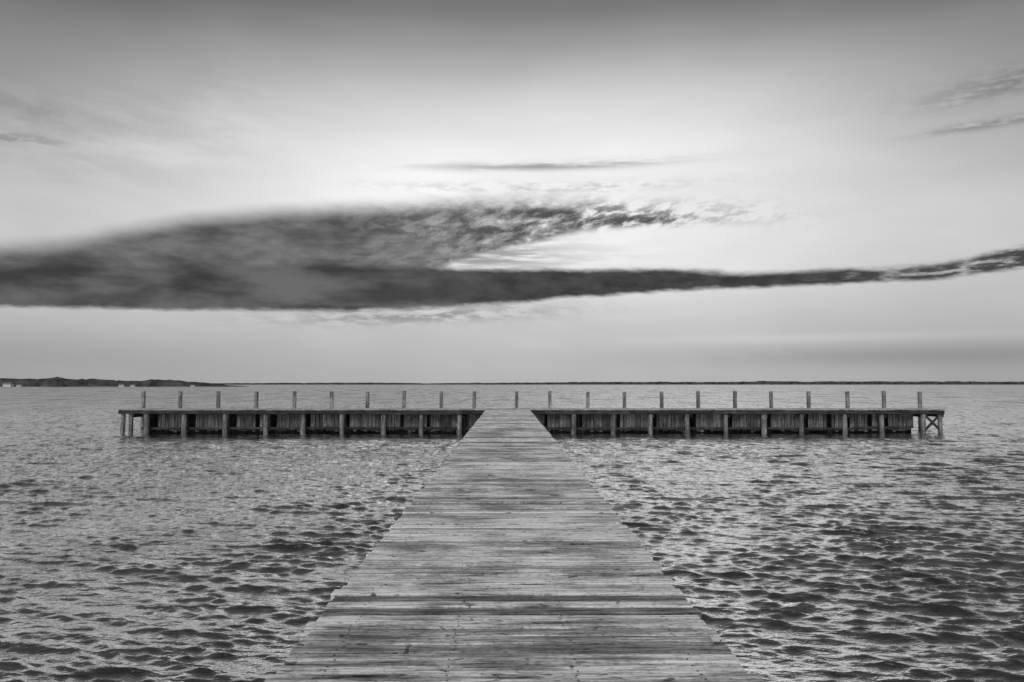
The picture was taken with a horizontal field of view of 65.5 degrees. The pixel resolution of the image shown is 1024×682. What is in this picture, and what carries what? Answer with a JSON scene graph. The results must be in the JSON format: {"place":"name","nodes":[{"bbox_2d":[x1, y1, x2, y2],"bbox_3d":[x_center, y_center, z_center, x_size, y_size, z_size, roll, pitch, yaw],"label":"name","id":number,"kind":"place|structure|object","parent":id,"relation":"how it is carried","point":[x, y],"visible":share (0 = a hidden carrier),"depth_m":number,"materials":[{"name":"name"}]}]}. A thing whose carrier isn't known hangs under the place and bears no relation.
{"place":"outdoors","nodes":[
{"label":"outdoors","id":0,"kind":"place"},
{"bbox_2d":[0,386,234,386],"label":"beach","id":1,"kind":"structure","parent":0,"point":[118,386],"depth_m":696.42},
{"bbox_2d":[0,385,1023,681],"bbox_3d":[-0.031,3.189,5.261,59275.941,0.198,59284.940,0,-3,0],"label":"water","id":2,"kind":"structure","parent":0,"point":[138,555],"depth_m":16.57,"materials":[{"name":"grey liquid"}]},
{"bbox_2d":[3,384,13,386],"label":"building","id":3,"kind":"structure","parent":2,"relation":"on","point":[10,385],"depth_m":684.52,"materials":[{"name":"white"}]},
{"bbox_2d":[0,377,249,386],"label":"tree line","id":4,"kind":"object","parent":2,"relation":"on","point":[56,381],"visible":0.83,"depth_m":700.20,"materials":[{"name":"black plant"}]},
{"bbox_2d":[118,391,945,433],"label":"wooden pier","id":5,"kind":"structure","parent":2,"relation":"in","point":[847,419],"depth_m":46.27,"materials":[{"name":"grey wood"}]},
{"bbox_2d":[264,410,764,681],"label":"wooden walkway","id":6,"kind":"structure","parent":5,"relation":"attached to","point":[508,547],"depth_m":5.67,"materials":[{"name":"grey wood"}]},
{"bbox_2d":[211,381,1023,384],"bbox_3d":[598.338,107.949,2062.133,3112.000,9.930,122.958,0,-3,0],"label":"tree line","id":7,"kind":"object","parent":2,"relation":"on","point":[795,383],"visible":0.91,"depth_m":2002.94,"materials":[{"name":"black plant"}]},
{"bbox_2d":[0,0,1023,382],"label":"sky","id":8,"kind":"structure","parent":0,"point":[206,191],"materials":[{"name":"grey"}]}
]}

